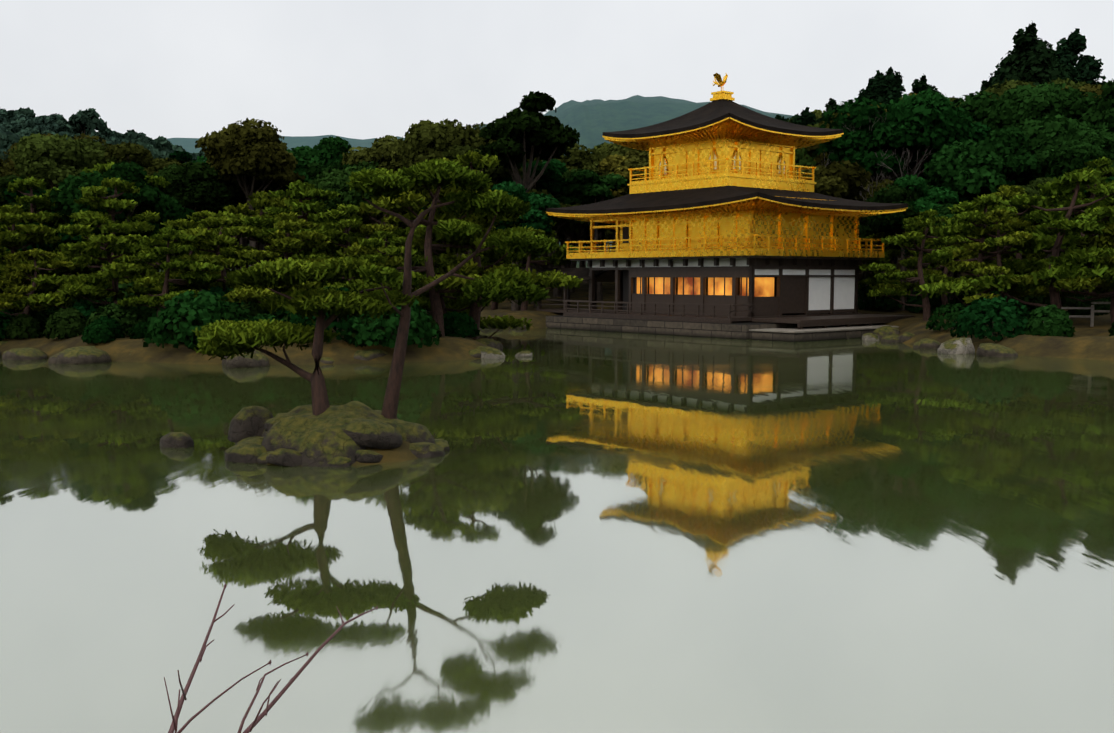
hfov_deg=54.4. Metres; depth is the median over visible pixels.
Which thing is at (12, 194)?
tree
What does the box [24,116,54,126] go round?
hill tree
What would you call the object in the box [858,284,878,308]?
shrub
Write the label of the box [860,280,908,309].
shrub
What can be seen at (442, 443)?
rock
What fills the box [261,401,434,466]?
islet
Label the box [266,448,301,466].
rock
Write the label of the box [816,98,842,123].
tree
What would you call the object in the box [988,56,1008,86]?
tree
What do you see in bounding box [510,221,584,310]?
pine tree
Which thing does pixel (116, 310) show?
shrub
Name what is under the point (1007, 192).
pine tree
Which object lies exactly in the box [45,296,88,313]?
shrub
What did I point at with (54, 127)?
hill tree
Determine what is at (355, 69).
sky
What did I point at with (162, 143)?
hill tree
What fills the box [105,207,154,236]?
tree
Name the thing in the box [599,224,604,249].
tree
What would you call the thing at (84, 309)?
shrub
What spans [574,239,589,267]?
tree
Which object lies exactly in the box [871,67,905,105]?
tree
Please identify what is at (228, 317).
shrub
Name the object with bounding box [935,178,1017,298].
tree
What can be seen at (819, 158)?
tree
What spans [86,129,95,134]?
hill tree
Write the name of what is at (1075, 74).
tree
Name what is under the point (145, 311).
shrub
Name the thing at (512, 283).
tall pine tree
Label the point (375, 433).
rock
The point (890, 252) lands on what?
pine tree
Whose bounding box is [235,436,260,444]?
rock
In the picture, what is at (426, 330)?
shrub
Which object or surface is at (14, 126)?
hill tree
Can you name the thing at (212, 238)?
pine tree
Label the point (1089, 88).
tree
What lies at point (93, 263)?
pine tree
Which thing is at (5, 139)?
hill tree
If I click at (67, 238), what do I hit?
tree
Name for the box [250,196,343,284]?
pine tree
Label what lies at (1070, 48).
tree
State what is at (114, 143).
hill tree
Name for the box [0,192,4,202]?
tree
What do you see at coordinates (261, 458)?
rock
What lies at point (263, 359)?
rock
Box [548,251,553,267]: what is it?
tree
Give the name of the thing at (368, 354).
rock
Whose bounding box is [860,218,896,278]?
tree
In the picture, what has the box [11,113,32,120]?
hill tree
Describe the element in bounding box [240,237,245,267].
tree
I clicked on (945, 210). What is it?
tree
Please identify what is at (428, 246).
pine tree
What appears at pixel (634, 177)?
tree
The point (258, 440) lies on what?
rock
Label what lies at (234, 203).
tree
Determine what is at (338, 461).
rock
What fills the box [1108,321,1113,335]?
shrub
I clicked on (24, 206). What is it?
tree
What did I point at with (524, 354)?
rock
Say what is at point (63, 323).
shrub
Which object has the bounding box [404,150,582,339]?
pine tree
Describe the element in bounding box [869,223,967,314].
pine tree
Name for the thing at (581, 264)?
tree
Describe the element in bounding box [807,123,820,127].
tree
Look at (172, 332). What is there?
shrub
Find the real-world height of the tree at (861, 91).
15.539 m
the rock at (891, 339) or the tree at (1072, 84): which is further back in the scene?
the tree at (1072, 84)
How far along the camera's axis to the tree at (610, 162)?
80.34 m
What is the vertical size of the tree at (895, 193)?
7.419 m
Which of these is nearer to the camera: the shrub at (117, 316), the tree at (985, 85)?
the shrub at (117, 316)
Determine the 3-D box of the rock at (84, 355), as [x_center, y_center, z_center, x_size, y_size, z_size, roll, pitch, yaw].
[-16.233,-0.276,36.889,1.990,0.823,1.710,-7,2,-16]
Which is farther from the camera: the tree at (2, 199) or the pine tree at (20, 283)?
the tree at (2, 199)
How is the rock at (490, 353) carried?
on the ground
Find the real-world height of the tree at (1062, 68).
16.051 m
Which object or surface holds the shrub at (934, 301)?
on the ground
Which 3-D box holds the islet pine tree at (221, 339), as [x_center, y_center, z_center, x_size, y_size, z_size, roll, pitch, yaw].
[-4.244,-0.432,18.035,3.901,2.843,2.373,0,5,-1]
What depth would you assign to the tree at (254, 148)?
96.62 m
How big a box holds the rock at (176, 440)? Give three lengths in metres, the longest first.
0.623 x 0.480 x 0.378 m
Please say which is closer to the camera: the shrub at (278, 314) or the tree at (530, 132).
the shrub at (278, 314)
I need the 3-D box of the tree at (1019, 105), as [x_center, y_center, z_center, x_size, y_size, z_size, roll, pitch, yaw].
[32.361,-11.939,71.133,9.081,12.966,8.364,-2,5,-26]
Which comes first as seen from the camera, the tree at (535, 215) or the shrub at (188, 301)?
the shrub at (188, 301)
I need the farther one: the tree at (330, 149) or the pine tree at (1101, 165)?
the tree at (330, 149)
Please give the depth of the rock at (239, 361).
34.72 m
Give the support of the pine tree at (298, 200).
on the ground
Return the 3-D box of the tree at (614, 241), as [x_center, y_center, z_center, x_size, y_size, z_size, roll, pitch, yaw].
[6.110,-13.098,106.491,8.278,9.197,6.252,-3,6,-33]
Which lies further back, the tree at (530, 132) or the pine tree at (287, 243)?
the tree at (530, 132)
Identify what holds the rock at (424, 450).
on the ground
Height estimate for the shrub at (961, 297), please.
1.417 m
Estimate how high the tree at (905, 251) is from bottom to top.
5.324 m
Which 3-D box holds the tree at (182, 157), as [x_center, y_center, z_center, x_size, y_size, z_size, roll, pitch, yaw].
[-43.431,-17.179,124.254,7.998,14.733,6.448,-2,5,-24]
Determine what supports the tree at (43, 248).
on the ground
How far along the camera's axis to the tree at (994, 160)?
61.91 m
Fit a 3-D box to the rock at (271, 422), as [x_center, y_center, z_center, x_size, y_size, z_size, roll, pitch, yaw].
[-4.393,0.947,18.027,0.896,0.325,0.719,0,12,-30]
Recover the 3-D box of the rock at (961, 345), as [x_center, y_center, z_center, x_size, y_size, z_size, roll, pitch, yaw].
[15.261,-0.686,41.461,1.354,0.808,1.809,-8,3,21]
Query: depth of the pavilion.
55.94 m
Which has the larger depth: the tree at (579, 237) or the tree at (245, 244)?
the tree at (245, 244)
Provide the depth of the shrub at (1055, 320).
41.16 m
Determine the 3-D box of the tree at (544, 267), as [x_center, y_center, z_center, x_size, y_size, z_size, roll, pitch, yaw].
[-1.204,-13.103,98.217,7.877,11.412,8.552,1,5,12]
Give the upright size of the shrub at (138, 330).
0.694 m
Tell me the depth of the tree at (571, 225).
68.61 m
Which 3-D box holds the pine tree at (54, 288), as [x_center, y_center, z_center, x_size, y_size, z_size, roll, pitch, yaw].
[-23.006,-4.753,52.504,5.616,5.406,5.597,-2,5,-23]
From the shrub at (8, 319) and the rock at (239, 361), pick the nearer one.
the rock at (239, 361)
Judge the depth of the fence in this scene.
44.28 m
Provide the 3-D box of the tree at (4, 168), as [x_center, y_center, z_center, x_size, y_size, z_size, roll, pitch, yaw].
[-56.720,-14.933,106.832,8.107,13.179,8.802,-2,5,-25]
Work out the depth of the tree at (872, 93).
111.08 m
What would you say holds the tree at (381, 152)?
on the ground
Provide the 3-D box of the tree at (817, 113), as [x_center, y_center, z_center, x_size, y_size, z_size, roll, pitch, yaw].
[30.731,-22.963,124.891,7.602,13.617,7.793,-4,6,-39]
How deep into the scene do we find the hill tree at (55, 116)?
377.39 m
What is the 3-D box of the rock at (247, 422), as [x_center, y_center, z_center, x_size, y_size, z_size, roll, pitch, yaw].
[-5.255,1.027,18.724,0.776,0.706,0.635,9,-6,-25]
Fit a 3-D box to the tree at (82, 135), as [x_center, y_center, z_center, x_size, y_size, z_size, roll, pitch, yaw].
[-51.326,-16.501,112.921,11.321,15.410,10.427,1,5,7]
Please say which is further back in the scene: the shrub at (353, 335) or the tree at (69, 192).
the tree at (69, 192)
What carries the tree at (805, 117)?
on the ground
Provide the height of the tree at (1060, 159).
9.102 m
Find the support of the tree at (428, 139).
on the ground
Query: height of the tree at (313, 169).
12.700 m
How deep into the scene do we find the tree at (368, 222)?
117.84 m
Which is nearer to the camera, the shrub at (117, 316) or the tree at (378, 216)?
the shrub at (117, 316)
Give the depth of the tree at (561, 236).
134.97 m
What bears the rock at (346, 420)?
on the ground
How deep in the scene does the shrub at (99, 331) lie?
38.40 m
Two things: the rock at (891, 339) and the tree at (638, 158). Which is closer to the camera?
the rock at (891, 339)
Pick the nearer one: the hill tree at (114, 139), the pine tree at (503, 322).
the pine tree at (503, 322)
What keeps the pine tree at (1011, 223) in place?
on the ground
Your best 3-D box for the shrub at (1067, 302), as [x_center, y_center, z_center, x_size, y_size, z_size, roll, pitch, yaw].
[22.803,-3.264,50.743,3.794,1.995,3.752,4,6,42]
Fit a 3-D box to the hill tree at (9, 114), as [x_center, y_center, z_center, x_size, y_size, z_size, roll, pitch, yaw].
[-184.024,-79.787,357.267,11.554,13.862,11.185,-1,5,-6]
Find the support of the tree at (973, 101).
on the ground
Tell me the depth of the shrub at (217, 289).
41.13 m
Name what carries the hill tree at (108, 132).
on the ground
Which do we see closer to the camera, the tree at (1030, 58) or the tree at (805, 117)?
the tree at (1030, 58)
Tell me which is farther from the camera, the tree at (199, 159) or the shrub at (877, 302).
the tree at (199, 159)
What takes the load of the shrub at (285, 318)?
on the ground
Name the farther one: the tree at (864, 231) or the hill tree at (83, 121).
the hill tree at (83, 121)
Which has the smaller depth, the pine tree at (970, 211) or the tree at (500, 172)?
the pine tree at (970, 211)
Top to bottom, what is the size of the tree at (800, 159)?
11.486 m
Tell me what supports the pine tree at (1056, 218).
on the ground
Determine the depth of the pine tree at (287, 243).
39.81 m
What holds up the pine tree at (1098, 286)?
on the ground
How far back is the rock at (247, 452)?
17.05 m
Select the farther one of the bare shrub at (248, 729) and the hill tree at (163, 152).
the hill tree at (163, 152)
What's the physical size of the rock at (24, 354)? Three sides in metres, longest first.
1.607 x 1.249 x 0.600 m
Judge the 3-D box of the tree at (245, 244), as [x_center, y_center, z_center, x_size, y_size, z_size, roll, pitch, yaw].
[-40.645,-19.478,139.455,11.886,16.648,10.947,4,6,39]
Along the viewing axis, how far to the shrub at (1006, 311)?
42.24 m
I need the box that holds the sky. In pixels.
[0,0,1113,139]
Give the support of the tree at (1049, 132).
on the ground
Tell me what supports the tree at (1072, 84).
on the ground
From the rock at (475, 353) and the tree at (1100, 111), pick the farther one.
the tree at (1100, 111)
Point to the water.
(592, 532)
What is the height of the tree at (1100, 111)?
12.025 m
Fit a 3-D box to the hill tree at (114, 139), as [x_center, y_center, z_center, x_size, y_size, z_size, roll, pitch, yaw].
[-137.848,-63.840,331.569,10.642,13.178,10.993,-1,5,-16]
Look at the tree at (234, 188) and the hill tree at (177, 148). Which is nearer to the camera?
the tree at (234, 188)
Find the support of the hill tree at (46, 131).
on the ground
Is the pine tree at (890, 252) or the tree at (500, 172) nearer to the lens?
the pine tree at (890, 252)
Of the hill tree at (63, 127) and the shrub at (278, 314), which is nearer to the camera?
the shrub at (278, 314)
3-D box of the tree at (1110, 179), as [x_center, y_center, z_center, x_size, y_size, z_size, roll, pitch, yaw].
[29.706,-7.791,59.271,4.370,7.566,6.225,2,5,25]
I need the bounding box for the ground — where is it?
[0,95,1113,465]
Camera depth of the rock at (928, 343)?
43.91 m
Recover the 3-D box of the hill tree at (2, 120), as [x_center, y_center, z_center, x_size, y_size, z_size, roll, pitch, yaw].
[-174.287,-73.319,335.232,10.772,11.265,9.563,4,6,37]
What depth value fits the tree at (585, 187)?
75.04 m
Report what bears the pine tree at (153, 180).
on the ground
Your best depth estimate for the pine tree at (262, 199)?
50.79 m
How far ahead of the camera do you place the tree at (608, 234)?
144.28 m
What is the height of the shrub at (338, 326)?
2.012 m
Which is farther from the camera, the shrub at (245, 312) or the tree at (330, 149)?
the tree at (330, 149)
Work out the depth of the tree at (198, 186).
95.51 m
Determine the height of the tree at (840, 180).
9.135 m
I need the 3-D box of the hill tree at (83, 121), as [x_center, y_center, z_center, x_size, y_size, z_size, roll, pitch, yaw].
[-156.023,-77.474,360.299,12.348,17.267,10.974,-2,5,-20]
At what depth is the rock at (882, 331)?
51.05 m
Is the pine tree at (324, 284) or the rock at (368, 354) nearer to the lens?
the rock at (368, 354)
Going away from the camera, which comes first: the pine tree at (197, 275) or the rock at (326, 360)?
the rock at (326, 360)
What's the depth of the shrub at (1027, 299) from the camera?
49.56 m
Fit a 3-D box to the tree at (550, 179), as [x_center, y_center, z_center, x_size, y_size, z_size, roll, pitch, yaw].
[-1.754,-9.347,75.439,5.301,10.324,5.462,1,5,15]
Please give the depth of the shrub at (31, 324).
41.33 m
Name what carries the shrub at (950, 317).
on the ground
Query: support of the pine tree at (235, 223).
on the ground
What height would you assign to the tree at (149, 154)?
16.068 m
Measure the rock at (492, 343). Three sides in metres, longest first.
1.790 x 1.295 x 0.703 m
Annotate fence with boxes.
[1061,302,1110,326]
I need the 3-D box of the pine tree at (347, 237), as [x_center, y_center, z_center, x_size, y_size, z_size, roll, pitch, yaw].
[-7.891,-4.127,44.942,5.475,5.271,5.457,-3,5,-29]
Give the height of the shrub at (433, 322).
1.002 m
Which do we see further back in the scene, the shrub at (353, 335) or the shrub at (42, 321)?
the shrub at (42, 321)
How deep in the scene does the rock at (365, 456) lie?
16.86 m
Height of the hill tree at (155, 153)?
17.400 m
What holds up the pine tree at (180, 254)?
on the ground
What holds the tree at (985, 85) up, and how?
on the ground
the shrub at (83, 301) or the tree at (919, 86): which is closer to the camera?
the shrub at (83, 301)
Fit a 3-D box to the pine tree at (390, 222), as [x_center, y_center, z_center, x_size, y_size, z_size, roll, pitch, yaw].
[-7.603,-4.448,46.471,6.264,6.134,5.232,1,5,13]
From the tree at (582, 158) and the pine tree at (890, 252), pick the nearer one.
the pine tree at (890, 252)
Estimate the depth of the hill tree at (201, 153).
356.07 m
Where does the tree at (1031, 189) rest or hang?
on the ground
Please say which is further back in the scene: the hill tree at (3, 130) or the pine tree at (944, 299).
the hill tree at (3, 130)
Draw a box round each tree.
[0,108,14,121]
[0,116,7,123]
[0,121,23,133]
[0,125,17,137]
[0,132,18,146]
[0,151,8,162]
[0,156,15,176]
[0,175,46,259]
[0,176,79,285]
[0,177,46,205]
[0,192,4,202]
[0,204,73,305]
[0,241,21,292]
[0,248,79,334]
[1,142,13,148]
[1,193,54,230]
[2,211,105,302]
[3,133,110,179]
[6,133,121,189]
[9,107,35,116]
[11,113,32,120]
[12,215,157,309]
[16,128,40,139]
[21,123,34,129]
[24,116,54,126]
[24,162,178,280]
[30,122,60,133]
[31,177,164,300]
[32,209,76,298]
[33,113,63,121]
[42,129,58,134]
[42,250,99,293]
[49,161,181,280]
[56,118,75,132]
[57,122,74,134]
[61,132,74,139]
[68,108,107,135]
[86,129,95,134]
[90,131,106,140]
[92,262,190,286]
[96,136,121,143]
[98,128,122,137]
[104,141,184,175]
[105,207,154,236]
[106,139,128,144]
[117,144,151,162]
[117,227,223,316]
[120,129,155,147]
[123,207,200,255]
[126,139,163,161]
[126,221,236,294]
[131,211,270,294]
[150,161,236,214]
[153,210,262,293]
[154,136,172,150]
[160,150,170,158]
[169,150,192,256]
[171,144,185,151]
[191,150,205,161]
[192,155,244,212]
[192,255,417,415]
[195,118,305,266]
[205,160,248,268]
[219,173,288,249]
[220,191,298,274]
[220,212,332,304]
[230,180,359,288]
[230,199,308,215]
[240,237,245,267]
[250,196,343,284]
[273,136,358,189]
[283,254,342,289]
[288,153,351,214]
[292,203,414,289]
[309,161,400,224]
[328,230,430,317]
[330,206,383,223]
[335,196,451,288]
[336,157,535,335]
[339,221,399,237]
[341,135,403,231]
[346,158,558,418]
[392,225,491,328]
[394,118,495,297]
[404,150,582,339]
[417,249,534,338]
[422,145,522,306]
[472,91,580,308]
[490,181,560,310]
[491,253,543,309]
[494,159,566,303]
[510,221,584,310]
[527,189,589,307]
[528,159,581,296]
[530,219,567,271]
[541,160,548,269]
[548,228,589,267]
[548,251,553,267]
[553,142,634,237]
[557,169,626,300]
[562,223,615,292]
[564,231,572,267]
[574,229,612,240]
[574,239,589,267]
[578,223,587,267]
[592,143,615,250]
[598,154,647,197]
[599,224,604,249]
[613,231,615,251]
[616,149,648,194]
[623,150,648,194]
[775,114,788,121]
[790,107,815,126]
[795,148,823,167]
[795,159,893,221]
[797,103,900,289]
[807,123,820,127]
[812,109,824,120]
[813,88,975,263]
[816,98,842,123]
[818,109,849,127]
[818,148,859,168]
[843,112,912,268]
[855,86,869,100]
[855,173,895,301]
[858,232,915,307]
[859,216,900,262]
[860,70,883,96]
[860,209,972,320]
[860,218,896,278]
[861,84,890,104]
[864,183,941,310]
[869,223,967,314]
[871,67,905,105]
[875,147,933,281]
[878,174,958,294]
[899,230,943,271]
[900,122,992,273]
[910,75,939,93]
[913,201,989,301]
[916,193,1082,323]
[923,126,1050,199]
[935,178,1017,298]
[940,208,1048,323]
[951,82,1061,255]
[953,185,1060,274]
[955,79,1037,109]
[959,170,1113,309]
[975,80,991,94]
[983,82,1101,258]
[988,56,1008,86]
[992,20,1066,89]
[1006,177,1070,231]
[1011,157,1113,303]
[1016,114,1113,259]
[1031,78,1095,235]
[1036,131,1113,197]
[1040,205,1113,326]
[1052,56,1075,83]
[1054,52,1086,84]
[1056,28,1106,85]
[1062,84,1105,97]
[1074,158,1113,205]
[1077,79,1113,131]
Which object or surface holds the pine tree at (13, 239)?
on the ground
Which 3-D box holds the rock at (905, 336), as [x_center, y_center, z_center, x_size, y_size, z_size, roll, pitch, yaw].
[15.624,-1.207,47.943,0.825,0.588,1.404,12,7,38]
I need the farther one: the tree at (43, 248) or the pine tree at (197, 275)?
the tree at (43, 248)
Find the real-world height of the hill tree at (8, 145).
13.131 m
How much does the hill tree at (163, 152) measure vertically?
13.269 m
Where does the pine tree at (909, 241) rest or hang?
on the ground
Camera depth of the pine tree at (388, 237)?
38.86 m
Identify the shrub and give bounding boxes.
[0,302,22,339]
[0,310,7,340]
[0,310,47,331]
[4,314,44,338]
[41,305,70,323]
[43,307,88,338]
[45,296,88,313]
[70,303,95,330]
[81,321,115,343]
[86,303,147,335]
[88,282,139,303]
[90,316,124,337]
[96,303,135,332]
[129,322,155,338]
[136,305,157,321]
[142,289,240,347]
[161,316,194,342]
[164,584,377,732]
[177,286,253,308]
[181,304,262,348]
[185,309,253,349]
[241,292,283,317]
[251,314,282,323]
[273,308,312,324]
[283,313,312,326]
[287,286,384,343]
[340,299,439,347]
[344,309,417,346]
[396,312,441,338]
[443,311,479,337]
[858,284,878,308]
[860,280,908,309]
[889,290,922,308]
[904,289,955,312]
[926,303,979,330]
[950,295,1030,341]
[954,292,999,304]
[1012,295,1049,315]
[1016,278,1084,314]
[1023,304,1075,336]
[1072,295,1110,315]
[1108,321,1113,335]
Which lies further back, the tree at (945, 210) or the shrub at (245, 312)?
the tree at (945, 210)
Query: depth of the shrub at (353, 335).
36.74 m
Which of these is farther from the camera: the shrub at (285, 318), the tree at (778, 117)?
the tree at (778, 117)
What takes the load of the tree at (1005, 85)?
on the ground
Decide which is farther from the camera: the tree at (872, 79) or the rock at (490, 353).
the tree at (872, 79)
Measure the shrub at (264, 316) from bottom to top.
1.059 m
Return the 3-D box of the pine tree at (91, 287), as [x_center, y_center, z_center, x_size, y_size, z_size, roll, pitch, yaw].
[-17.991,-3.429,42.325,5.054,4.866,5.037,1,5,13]
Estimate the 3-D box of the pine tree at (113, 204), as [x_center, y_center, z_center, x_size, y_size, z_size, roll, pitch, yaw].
[-20.250,-5.074,48.022,6.330,6.525,5.850,-2,5,-20]
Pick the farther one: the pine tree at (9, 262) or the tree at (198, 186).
the tree at (198, 186)
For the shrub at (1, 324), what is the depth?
41.95 m
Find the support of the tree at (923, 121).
on the ground
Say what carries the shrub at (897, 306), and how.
on the ground
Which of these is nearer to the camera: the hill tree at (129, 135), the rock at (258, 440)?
the rock at (258, 440)
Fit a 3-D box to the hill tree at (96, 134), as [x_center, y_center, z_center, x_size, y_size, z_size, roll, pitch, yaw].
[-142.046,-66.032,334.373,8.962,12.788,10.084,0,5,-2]
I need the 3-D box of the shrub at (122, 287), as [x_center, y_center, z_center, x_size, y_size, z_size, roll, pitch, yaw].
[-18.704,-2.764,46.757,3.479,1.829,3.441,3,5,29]
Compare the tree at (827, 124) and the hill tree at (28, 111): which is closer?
the tree at (827, 124)
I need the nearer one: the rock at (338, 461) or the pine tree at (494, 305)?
the rock at (338, 461)
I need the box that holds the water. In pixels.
[0,328,1113,732]
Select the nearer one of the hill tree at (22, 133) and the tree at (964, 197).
the tree at (964, 197)
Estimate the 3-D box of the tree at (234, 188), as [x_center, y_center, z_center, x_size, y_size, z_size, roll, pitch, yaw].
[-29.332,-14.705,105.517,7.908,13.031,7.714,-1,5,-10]
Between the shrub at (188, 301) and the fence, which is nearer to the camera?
the shrub at (188, 301)
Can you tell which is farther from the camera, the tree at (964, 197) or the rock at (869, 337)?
the tree at (964, 197)
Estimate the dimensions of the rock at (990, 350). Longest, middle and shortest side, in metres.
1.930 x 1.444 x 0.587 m
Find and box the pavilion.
[536,73,914,341]
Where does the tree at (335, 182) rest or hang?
on the ground
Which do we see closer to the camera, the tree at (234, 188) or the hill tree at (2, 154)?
the tree at (234, 188)
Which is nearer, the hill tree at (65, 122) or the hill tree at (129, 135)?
the hill tree at (129, 135)
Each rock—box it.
[2,348,46,359]
[48,346,111,363]
[160,432,193,447]
[222,349,269,365]
[225,442,267,463]
[226,352,261,367]
[227,406,273,442]
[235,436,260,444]
[241,437,263,443]
[257,451,271,464]
[264,412,300,430]
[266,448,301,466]
[320,357,334,363]
[327,456,351,467]
[341,419,402,448]
[343,418,366,423]
[353,349,387,360]
[355,450,382,462]
[409,442,444,457]
[435,439,449,450]
[468,349,480,357]
[475,338,499,349]
[476,346,504,358]
[515,351,531,356]
[862,333,878,340]
[872,326,899,338]
[881,335,898,342]
[899,332,914,342]
[913,338,940,348]
[937,337,974,353]
[976,343,1017,356]
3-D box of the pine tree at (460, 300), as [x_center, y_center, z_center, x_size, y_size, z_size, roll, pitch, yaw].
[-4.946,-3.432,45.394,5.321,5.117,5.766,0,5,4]
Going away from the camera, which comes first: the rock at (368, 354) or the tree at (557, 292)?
the rock at (368, 354)
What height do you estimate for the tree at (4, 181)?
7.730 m
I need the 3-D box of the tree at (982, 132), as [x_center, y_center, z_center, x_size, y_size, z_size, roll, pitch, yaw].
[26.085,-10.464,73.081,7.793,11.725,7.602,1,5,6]
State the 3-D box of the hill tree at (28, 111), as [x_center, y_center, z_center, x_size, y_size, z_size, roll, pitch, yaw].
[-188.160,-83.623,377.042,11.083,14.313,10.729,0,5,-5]
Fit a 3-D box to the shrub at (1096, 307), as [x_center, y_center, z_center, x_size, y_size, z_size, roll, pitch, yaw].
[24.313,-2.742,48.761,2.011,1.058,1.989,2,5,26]
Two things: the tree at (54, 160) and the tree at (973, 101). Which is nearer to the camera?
the tree at (973, 101)
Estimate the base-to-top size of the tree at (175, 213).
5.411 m
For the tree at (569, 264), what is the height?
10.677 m
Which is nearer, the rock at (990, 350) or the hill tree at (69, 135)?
the rock at (990, 350)
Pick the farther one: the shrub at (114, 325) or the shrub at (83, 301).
the shrub at (83, 301)
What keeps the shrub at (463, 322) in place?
on the ground
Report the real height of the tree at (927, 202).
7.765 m
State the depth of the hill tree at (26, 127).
344.44 m
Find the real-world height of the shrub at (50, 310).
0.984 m
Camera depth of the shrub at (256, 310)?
39.99 m
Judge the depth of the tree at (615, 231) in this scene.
101.96 m

